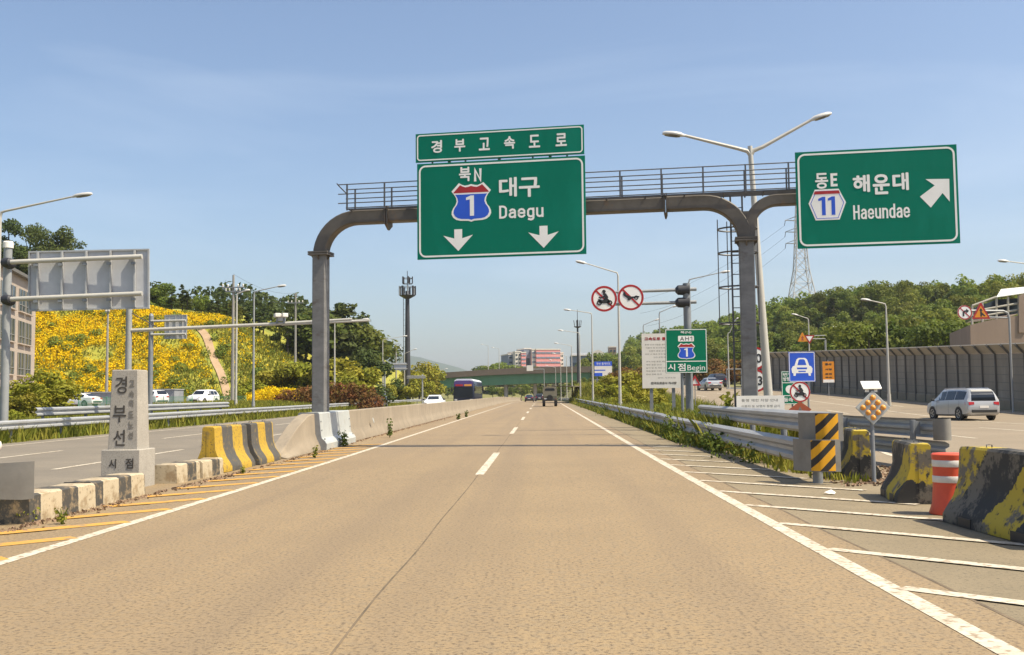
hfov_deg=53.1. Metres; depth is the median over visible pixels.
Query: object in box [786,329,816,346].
broadleaf tree
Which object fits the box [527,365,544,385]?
reversed sign
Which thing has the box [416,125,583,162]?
overhead sign
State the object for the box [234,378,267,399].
young tree
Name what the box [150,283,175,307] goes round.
broadleaf tree
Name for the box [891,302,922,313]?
broadleaf tree
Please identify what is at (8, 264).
sign mast
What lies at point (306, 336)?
broadleaf tree
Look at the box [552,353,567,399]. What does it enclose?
street lamp
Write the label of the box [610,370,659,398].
young tree
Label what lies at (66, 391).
young tree
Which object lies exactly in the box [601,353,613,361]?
broadleaf tree
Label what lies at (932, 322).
broadleaf tree
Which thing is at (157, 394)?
car
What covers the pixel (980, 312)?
warning sign
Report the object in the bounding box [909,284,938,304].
broadleaf tree
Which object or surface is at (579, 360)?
street lamp
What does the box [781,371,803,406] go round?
route sign
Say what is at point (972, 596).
hatched marking
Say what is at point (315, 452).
weed plant
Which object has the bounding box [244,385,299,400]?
flowers
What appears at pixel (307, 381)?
young tree
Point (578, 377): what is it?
antenna mast
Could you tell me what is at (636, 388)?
young tree
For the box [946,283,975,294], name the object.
broadleaf tree
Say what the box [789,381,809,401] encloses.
round sign
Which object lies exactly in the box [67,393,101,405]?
car
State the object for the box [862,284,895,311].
broadleaf tree
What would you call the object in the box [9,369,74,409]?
young tree
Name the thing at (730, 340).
broadleaf tree
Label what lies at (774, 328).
pine tree
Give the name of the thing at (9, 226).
evergreen tree
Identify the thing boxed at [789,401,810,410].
warning sign
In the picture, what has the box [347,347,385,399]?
evergreen tree
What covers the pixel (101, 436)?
opposite lane marking
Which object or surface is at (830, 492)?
paper scrap
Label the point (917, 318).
evergreen tree
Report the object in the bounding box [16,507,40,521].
weed plant
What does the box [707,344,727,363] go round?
broadleaf tree
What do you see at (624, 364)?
broadleaf tree
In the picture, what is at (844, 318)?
broadleaf tree
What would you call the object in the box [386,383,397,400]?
young tree
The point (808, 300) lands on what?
evergreen tree
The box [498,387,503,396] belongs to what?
broadleaf tree
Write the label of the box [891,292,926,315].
broadleaf tree
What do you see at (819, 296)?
broadleaf tree
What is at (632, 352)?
broadleaf tree
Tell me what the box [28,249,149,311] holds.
reversed sign
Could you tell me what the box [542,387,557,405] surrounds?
army truck
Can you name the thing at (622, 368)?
red leaved tree
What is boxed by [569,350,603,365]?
hall building
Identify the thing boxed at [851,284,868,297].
broadleaf tree
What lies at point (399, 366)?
reversed sign
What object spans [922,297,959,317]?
broadleaf tree
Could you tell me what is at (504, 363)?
broadleaf tree
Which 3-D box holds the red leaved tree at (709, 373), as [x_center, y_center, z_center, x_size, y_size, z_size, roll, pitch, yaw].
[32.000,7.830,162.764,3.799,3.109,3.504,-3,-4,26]
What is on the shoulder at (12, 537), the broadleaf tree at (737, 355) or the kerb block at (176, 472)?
the kerb block at (176, 472)
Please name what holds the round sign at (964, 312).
attached to the sign mast at (1010, 353)
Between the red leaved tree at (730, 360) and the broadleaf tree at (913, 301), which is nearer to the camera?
the red leaved tree at (730, 360)
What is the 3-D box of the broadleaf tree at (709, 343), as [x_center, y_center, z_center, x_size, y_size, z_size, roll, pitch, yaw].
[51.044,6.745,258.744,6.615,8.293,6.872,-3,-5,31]
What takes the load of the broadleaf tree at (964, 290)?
on the ground at (485, 394)
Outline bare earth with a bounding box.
[678,444,888,478]
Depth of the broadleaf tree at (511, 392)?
350.12 m
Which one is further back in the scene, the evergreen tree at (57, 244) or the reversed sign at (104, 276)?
the evergreen tree at (57, 244)
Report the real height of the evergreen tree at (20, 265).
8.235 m
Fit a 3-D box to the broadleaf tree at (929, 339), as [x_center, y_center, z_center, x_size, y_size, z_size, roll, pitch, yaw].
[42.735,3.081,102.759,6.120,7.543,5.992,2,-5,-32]
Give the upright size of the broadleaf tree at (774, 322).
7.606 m
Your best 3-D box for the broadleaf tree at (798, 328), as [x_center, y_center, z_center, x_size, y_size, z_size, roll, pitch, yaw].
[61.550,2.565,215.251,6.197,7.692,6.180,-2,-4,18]
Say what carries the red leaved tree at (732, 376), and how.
on the ground at (485, 394)
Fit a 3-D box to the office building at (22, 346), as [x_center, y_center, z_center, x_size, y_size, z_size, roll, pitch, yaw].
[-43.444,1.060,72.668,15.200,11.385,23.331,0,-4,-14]
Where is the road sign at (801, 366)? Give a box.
[788,352,814,407]
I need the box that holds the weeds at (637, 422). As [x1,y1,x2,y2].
[569,401,793,471]
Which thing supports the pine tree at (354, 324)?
on the ground at (485, 394)
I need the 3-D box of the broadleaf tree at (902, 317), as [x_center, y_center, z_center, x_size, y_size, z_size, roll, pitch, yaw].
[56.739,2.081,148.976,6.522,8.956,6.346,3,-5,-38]
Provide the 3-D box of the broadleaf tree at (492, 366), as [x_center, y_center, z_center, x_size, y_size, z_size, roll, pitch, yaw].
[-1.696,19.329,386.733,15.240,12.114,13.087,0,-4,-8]
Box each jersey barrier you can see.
[198,423,255,471]
[242,420,280,464]
[838,426,881,478]
[880,437,932,503]
[942,444,1023,543]
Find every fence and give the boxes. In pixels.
[78,395,192,405]
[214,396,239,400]
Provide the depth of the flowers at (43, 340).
134.49 m
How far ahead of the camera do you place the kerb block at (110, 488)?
15.21 m
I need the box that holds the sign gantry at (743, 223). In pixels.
[308,162,795,411]
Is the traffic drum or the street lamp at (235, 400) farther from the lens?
the street lamp at (235, 400)
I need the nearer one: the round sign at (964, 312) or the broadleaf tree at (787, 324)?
the round sign at (964, 312)
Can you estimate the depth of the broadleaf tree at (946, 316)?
150.88 m
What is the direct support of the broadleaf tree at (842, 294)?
on the ground at (485, 394)
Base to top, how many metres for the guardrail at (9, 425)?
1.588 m
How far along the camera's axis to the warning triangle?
61.59 m
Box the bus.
[451,379,481,400]
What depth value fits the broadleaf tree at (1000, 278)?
183.79 m
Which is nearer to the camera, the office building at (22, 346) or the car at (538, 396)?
the office building at (22, 346)
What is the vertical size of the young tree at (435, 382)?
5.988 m
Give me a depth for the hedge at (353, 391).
103.46 m
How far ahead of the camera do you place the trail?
132.99 m
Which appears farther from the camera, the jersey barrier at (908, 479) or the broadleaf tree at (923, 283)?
the broadleaf tree at (923, 283)
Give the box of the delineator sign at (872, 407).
[855,381,889,481]
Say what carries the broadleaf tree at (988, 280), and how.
on the ground at (485, 394)
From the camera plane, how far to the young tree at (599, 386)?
118.94 m
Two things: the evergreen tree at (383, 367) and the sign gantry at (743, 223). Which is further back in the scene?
the evergreen tree at (383, 367)
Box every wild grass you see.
[0,399,331,438]
[568,381,844,447]
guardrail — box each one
[0,399,425,442]
[0,441,34,499]
[35,402,228,418]
[558,398,840,483]
[698,405,843,476]
[840,415,951,453]
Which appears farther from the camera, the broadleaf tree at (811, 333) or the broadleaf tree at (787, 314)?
the broadleaf tree at (787, 314)
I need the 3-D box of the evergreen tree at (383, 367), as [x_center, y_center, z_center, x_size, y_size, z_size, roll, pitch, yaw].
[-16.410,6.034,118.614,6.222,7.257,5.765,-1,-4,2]
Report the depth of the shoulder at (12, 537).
17.15 m
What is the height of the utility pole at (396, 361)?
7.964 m
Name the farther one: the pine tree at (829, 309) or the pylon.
the pylon
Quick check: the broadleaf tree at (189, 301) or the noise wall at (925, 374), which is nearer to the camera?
the noise wall at (925, 374)
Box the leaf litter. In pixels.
[760,460,889,486]
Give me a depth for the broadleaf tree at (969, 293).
183.61 m
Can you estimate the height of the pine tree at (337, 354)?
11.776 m
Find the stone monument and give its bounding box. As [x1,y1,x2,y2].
[101,370,154,486]
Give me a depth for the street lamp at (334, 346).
108.67 m
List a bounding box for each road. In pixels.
[0,401,1023,654]
[544,385,1023,467]
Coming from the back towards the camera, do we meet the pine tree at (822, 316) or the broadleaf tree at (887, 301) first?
the pine tree at (822, 316)
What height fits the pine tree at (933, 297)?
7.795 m
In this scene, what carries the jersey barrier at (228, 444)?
on the shoulder at (12, 537)
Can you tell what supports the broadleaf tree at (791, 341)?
on the ground at (485, 394)
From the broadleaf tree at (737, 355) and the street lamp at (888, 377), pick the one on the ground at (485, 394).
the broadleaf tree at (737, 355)
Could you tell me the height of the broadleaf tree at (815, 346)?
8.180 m
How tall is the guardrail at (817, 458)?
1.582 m
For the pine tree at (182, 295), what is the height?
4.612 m
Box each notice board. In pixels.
[641,333,680,410]
[736,395,784,429]
[822,360,834,395]
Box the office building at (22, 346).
[0,265,35,409]
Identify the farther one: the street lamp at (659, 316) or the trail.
the trail
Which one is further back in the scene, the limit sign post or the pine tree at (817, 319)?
the pine tree at (817, 319)
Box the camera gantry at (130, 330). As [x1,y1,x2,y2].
[125,309,369,369]
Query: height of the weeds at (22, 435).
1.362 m
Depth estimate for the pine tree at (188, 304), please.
154.39 m
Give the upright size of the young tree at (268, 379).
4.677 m
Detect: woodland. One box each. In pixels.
[151,281,435,397]
[623,274,1015,352]
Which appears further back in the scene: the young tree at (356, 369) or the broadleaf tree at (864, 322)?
the broadleaf tree at (864, 322)
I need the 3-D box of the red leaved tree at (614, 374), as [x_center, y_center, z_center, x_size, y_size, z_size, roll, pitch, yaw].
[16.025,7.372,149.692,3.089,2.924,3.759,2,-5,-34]
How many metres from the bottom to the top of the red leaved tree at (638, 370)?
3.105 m
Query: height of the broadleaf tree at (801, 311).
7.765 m
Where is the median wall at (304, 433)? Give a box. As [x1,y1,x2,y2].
[275,397,521,458]
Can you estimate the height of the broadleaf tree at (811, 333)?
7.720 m
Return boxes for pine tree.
[161,289,177,309]
[176,284,190,310]
[181,294,192,310]
[206,300,217,312]
[212,300,223,312]
[221,301,231,315]
[241,306,256,323]
[252,312,265,334]
[256,306,270,333]
[269,306,303,353]
[285,314,311,361]
[289,309,299,337]
[306,303,381,364]
[329,310,346,358]
[331,302,357,366]
[757,336,770,351]
[770,324,777,335]
[772,336,783,351]
[779,336,791,351]
[801,310,814,331]
[814,317,823,331]
[818,313,825,329]
[826,298,840,320]
[849,306,857,322]
[930,289,942,305]
[943,290,954,302]
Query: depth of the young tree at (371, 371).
114.44 m
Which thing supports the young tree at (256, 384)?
on the ground at (485, 394)
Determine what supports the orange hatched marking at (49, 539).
on the shoulder at (12, 537)
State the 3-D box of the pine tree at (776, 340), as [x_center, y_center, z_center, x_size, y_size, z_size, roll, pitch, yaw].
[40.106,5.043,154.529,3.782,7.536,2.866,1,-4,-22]
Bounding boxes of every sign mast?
[0,241,142,420]
[148,313,185,411]
[615,283,696,411]
[813,335,826,349]
[971,310,1013,411]
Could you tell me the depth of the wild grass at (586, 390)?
44.27 m
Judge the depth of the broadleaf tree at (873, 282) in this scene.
236.61 m
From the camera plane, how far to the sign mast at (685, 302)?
41.82 m
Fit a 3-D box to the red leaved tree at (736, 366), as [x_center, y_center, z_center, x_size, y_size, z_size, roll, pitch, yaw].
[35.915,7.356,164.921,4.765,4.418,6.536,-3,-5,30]
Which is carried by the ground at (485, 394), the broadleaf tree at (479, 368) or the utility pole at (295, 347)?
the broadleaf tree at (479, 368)
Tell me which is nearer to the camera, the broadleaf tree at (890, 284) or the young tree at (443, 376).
the young tree at (443, 376)
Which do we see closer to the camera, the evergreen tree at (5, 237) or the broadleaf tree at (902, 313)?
the evergreen tree at (5, 237)
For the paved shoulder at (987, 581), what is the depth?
11.54 m
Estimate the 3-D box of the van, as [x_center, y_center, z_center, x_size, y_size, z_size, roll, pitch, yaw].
[24.877,4.241,56.728,2.212,1.795,4.896,0,-4,-4]
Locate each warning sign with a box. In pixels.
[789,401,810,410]
[798,333,807,341]
[972,303,989,318]
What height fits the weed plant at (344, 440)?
0.614 m
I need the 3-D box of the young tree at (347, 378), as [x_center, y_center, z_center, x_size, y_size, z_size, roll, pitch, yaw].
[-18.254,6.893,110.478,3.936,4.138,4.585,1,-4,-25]
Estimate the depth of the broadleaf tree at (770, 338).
208.67 m
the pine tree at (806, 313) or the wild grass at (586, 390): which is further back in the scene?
the pine tree at (806, 313)
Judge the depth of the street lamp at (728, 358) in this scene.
127.20 m
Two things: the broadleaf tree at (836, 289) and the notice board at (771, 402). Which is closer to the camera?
the notice board at (771, 402)
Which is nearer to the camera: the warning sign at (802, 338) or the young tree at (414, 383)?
the warning sign at (802, 338)
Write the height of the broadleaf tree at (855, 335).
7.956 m
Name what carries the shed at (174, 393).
on the ground at (485, 394)
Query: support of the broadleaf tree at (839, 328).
on the ground at (485, 394)
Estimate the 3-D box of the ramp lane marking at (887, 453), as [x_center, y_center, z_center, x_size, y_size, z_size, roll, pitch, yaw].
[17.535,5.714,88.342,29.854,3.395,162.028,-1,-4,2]
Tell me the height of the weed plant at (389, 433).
0.731 m
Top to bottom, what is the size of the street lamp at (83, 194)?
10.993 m
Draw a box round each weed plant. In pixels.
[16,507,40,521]
[54,507,67,523]
[312,445,318,457]
[337,428,348,446]
[386,418,392,436]
[660,415,675,440]
[699,427,723,451]
[719,391,739,406]
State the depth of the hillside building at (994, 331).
85.08 m
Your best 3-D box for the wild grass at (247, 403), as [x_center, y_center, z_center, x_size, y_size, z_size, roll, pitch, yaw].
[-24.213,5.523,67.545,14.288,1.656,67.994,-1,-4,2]
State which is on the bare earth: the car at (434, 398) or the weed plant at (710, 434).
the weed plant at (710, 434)
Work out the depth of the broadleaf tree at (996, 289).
175.73 m
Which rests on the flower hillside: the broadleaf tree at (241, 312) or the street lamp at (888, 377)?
the broadleaf tree at (241, 312)
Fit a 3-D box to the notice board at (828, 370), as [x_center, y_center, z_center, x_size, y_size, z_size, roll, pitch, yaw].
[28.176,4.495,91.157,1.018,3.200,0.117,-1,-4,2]
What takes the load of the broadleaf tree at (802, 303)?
on the ground at (485, 394)
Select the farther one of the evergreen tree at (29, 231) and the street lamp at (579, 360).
the evergreen tree at (29, 231)
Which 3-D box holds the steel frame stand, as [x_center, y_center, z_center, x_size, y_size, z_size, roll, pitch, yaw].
[13.360,3.986,61.500,0.931,3.016,0.060,-1,-4,2]
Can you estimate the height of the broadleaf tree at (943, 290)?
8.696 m
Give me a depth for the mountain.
3666.61 m
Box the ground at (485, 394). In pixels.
[3,315,1016,443]
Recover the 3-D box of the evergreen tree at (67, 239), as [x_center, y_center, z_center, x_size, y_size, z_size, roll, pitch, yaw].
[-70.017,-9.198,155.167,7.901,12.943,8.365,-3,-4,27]
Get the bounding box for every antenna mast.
[399,271,415,399]
[574,310,581,383]
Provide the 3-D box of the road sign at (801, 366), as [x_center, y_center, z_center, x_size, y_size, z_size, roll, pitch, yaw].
[10.118,2.337,35.689,0.916,2.966,0.113,-1,-4,0]
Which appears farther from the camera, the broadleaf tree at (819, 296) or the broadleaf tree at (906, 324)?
the broadleaf tree at (819, 296)
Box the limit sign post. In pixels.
[757,347,762,391]
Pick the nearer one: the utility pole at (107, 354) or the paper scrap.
the paper scrap
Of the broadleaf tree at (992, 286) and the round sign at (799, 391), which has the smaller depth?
the round sign at (799, 391)
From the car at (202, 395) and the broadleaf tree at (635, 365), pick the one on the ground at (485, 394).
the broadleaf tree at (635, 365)
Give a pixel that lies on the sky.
(217, 139)
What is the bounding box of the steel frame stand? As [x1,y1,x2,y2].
[726,369,741,395]
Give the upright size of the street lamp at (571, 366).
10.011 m
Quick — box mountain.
[386,355,466,372]
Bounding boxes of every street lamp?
[0,192,92,287]
[234,289,249,404]
[251,284,285,407]
[334,318,368,402]
[382,335,406,384]
[404,349,415,384]
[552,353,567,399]
[554,343,572,397]
[558,330,580,398]
[564,309,593,400]
[576,260,621,404]
[659,305,676,333]
[662,112,831,395]
[688,270,729,282]
[727,317,737,387]
[792,313,812,391]
[861,298,890,405]
[998,259,1023,263]
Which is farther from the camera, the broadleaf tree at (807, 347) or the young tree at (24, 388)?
the broadleaf tree at (807, 347)
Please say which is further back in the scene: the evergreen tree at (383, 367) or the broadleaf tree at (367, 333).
the broadleaf tree at (367, 333)
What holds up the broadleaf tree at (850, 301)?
on the ground at (485, 394)
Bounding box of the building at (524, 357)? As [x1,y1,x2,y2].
[501,348,563,367]
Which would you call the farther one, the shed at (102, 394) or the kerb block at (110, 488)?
the shed at (102, 394)
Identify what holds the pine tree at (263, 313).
on the flower hillside
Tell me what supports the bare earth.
on the paved shoulder at (987, 581)
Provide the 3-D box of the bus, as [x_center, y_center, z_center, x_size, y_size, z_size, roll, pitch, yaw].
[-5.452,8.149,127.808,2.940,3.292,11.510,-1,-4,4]
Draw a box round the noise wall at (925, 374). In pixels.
[758,343,1023,410]
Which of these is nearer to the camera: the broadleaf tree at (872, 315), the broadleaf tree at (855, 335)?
the broadleaf tree at (855, 335)
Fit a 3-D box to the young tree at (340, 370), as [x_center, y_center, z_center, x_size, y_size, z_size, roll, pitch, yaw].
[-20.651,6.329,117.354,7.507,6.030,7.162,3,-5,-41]
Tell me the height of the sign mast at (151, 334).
6.643 m
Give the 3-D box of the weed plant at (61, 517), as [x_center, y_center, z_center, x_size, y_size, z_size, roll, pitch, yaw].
[-5.449,2.283,12.370,0.166,0.235,0.176,1,-4,-22]
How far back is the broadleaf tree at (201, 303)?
148.26 m
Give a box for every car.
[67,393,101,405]
[153,390,168,402]
[186,390,219,401]
[423,395,445,402]
[525,395,534,401]
[535,394,542,400]
[697,378,722,390]
[707,374,727,386]
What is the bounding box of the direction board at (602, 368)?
[594,361,611,380]
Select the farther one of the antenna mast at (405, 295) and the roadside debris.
the antenna mast at (405, 295)
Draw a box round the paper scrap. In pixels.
[824,490,835,493]
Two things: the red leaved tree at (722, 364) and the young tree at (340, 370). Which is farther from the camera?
the red leaved tree at (722, 364)
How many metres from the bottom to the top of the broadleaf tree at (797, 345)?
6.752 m
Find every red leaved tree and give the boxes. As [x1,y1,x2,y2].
[608,368,629,376]
[621,367,634,377]
[624,367,641,379]
[696,359,725,380]
[702,360,726,375]
[702,367,725,378]
[711,359,736,368]
[717,360,740,384]
[724,367,739,384]
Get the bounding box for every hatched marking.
[0,444,374,559]
[642,446,1023,604]
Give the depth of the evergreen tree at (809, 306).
234.80 m
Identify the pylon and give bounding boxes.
[784,206,815,297]
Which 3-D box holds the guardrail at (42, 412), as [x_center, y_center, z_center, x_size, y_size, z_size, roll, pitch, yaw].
[-18.691,4.606,53.392,0.317,1.370,26.002,-1,-4,1]
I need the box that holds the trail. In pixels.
[197,329,230,399]
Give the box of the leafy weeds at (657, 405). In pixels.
[588,397,712,418]
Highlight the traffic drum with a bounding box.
[929,452,958,515]
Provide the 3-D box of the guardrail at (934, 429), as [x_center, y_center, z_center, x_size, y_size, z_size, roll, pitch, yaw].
[8.981,3.068,31.291,1.250,1.050,24.813,-1,-4,6]
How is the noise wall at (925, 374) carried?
on the ground at (485, 394)
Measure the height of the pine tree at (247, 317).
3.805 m
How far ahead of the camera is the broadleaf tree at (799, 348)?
149.96 m
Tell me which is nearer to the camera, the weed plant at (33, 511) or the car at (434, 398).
the weed plant at (33, 511)
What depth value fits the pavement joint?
8.62 m
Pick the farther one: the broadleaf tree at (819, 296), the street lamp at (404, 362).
the broadleaf tree at (819, 296)
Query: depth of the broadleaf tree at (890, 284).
225.00 m
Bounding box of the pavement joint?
[329,421,1023,654]
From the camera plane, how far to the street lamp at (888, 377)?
75.17 m
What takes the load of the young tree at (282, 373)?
on the ground at (485, 394)
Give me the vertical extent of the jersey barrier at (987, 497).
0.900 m
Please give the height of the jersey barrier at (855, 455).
0.879 m
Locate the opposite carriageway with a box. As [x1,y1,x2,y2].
[0,416,295,487]
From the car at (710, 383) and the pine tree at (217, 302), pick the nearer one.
the car at (710, 383)
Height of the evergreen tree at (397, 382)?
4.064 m
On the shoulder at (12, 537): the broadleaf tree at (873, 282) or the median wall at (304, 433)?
the median wall at (304, 433)
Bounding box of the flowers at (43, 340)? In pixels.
[34,305,293,400]
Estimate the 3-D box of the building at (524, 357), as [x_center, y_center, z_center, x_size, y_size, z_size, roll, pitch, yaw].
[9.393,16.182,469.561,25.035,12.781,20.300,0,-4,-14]
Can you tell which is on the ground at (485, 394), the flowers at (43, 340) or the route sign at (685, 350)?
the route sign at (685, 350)
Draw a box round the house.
[608,346,616,353]
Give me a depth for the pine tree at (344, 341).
148.82 m
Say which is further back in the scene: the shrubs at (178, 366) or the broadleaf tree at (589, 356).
the broadleaf tree at (589, 356)
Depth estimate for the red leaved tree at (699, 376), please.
166.09 m
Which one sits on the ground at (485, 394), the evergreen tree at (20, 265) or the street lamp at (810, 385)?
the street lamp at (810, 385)
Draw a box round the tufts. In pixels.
[729,446,876,483]
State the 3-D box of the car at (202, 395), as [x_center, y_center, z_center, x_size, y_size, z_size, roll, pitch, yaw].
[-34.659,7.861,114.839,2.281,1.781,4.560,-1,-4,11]
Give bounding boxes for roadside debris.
[0,416,452,531]
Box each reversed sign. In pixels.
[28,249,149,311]
[164,315,186,338]
[383,361,406,393]
[407,374,424,402]
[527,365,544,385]
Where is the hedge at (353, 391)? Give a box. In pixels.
[272,381,385,408]
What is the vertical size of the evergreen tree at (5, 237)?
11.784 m
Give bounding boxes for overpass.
[439,366,634,400]
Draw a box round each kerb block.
[0,483,95,523]
[64,473,144,505]
[155,461,199,483]
[188,457,223,477]
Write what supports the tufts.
on the bare earth
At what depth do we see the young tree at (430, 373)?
204.57 m
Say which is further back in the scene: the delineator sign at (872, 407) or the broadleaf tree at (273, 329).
the broadleaf tree at (273, 329)
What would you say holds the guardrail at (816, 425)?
on the ground at (485, 394)
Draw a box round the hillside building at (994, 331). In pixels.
[950,287,1023,354]
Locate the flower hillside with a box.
[34,309,402,399]
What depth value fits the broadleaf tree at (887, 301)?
206.33 m
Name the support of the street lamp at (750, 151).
on the ground at (485, 394)
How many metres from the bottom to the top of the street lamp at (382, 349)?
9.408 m
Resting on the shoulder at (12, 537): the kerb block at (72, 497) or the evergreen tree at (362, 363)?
the kerb block at (72, 497)
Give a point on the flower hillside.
(201, 340)
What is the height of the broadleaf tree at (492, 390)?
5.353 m
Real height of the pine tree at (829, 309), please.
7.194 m
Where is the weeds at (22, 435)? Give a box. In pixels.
[0,402,414,443]
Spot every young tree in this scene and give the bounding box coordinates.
[8,410,25,419]
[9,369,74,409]
[9,393,41,418]
[30,381,84,411]
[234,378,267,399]
[242,379,280,389]
[255,369,303,388]
[272,362,311,394]
[285,361,311,389]
[302,358,368,385]
[311,356,377,387]
[329,373,359,399]
[330,366,383,401]
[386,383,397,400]
[395,361,440,398]
[397,386,413,399]
[407,371,427,398]
[415,381,435,397]
[417,363,446,394]
[430,380,443,394]
[591,375,611,394]
[596,374,617,397]
[606,384,628,402]
[608,393,637,404]
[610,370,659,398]
[613,390,633,401]
[625,377,641,391]
[629,381,667,400]
[635,390,649,403]
[638,391,667,403]
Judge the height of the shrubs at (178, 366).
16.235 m
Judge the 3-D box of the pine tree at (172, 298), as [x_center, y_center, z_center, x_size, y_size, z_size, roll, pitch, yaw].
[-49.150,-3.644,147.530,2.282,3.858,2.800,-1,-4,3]
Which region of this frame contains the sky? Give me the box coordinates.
[0,0,1023,370]
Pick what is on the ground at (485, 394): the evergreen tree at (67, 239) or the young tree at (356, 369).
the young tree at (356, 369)
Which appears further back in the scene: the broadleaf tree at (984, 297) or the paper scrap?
the broadleaf tree at (984, 297)
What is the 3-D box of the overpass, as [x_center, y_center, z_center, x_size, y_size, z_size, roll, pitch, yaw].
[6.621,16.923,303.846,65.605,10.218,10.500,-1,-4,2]
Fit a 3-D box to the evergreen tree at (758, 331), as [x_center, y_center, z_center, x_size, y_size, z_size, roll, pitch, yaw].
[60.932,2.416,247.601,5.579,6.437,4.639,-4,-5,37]
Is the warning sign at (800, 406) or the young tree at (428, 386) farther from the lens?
the young tree at (428, 386)
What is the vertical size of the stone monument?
2.036 m
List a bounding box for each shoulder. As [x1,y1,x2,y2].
[0,401,518,542]
[557,401,1023,622]
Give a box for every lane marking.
[0,401,1023,654]
[1,417,293,468]
[677,387,1023,455]
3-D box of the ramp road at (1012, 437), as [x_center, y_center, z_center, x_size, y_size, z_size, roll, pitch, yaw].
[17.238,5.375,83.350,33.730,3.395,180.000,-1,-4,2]
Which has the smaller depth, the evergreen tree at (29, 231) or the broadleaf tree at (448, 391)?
the evergreen tree at (29, 231)
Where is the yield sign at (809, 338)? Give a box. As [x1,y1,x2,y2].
[804,335,813,343]
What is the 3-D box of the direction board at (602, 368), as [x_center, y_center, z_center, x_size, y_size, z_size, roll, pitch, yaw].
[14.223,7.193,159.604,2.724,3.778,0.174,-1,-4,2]
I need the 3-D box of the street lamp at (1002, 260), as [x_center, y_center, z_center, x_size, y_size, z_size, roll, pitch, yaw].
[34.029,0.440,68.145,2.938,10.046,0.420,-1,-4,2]
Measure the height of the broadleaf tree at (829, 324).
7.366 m
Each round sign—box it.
[591,286,616,311]
[618,284,643,309]
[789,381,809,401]
[957,305,971,319]
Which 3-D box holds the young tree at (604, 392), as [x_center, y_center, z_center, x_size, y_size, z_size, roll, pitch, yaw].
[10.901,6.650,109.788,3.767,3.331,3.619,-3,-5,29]
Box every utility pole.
[105,310,109,391]
[222,275,243,400]
[288,293,302,361]
[393,343,400,378]
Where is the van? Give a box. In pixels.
[927,387,999,419]
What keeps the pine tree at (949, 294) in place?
on the ground at (485, 394)
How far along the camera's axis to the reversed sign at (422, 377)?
165.21 m
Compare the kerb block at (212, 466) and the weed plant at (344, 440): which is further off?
the weed plant at (344, 440)
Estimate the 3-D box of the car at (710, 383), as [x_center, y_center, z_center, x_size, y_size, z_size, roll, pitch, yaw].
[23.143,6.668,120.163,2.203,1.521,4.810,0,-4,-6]
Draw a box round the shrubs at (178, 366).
[35,301,280,399]
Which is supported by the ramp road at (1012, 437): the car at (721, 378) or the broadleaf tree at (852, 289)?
the car at (721, 378)
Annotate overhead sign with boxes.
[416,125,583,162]
[417,155,586,259]
[795,144,959,248]
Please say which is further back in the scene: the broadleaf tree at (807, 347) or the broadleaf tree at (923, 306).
the broadleaf tree at (923, 306)
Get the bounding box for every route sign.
[665,329,707,411]
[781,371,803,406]
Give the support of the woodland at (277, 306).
on the ground at (485, 394)
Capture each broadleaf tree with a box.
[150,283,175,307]
[178,298,195,309]
[193,295,210,311]
[223,301,247,319]
[266,318,285,335]
[283,313,355,359]
[352,323,399,360]
[445,388,453,395]
[471,366,489,391]
[485,386,498,396]
[489,363,519,386]
[494,362,507,366]
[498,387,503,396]
[508,387,515,395]
[512,384,530,397]
[529,388,542,393]
[556,384,569,396]
[574,358,590,365]
[585,352,600,363]
[590,352,611,362]
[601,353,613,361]
[609,356,625,371]
[617,354,641,371]
[622,345,641,365]
[629,357,641,370]
[707,339,726,350]
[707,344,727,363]
[716,348,735,384]
[723,339,740,384]
[726,336,740,346]
[757,340,778,350]
[768,331,774,350]
[772,305,788,324]
[776,319,800,334]
[777,346,804,357]
[778,310,797,325]
[779,329,798,338]
[779,337,806,351]
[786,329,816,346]
[791,306,827,326]
[791,342,807,350]
[793,322,818,334]
[799,298,807,306]
[802,334,829,350]
[804,331,823,346]
[810,324,835,350]
[811,290,826,314]
[816,297,839,318]
[816,322,847,350]
[819,321,833,331]
[824,311,853,325]
[825,286,848,299]
[825,289,853,311]
[826,323,876,356]
[831,321,904,356]
[835,296,860,319]
[845,285,863,315]
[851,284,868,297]
[851,291,866,308]
[859,317,876,325]
[861,311,890,324]
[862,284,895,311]
[863,316,915,355]
[867,280,889,292]
[873,314,924,339]
[877,296,896,314]
[879,282,900,296]
[879,296,898,302]
[883,304,914,316]
[888,280,920,299]
[889,310,917,325]
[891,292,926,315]
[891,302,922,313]
[898,310,916,318]
[899,287,919,305]
[901,321,960,354]
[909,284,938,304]
[912,281,933,290]
[912,317,974,354]
[913,303,934,314]
[916,307,955,322]
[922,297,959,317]
[931,282,956,299]
[941,319,967,345]
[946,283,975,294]
[948,294,978,308]
[955,287,989,301]
[959,285,977,293]
[969,295,994,303]
[973,273,999,293]
[973,295,991,303]
[980,275,1015,296]
[982,281,1018,300]
[992,284,1021,298]
[1004,272,1023,297]
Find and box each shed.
[79,392,110,405]
[153,389,183,403]
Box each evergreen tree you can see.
[1,218,35,271]
[1,235,12,258]
[12,222,46,273]
[15,225,78,272]
[15,257,27,274]
[46,238,87,249]
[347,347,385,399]
[358,348,395,403]
[386,378,408,399]
[756,325,770,336]
[795,303,816,326]
[804,294,827,317]
[854,307,878,321]
[906,316,928,324]

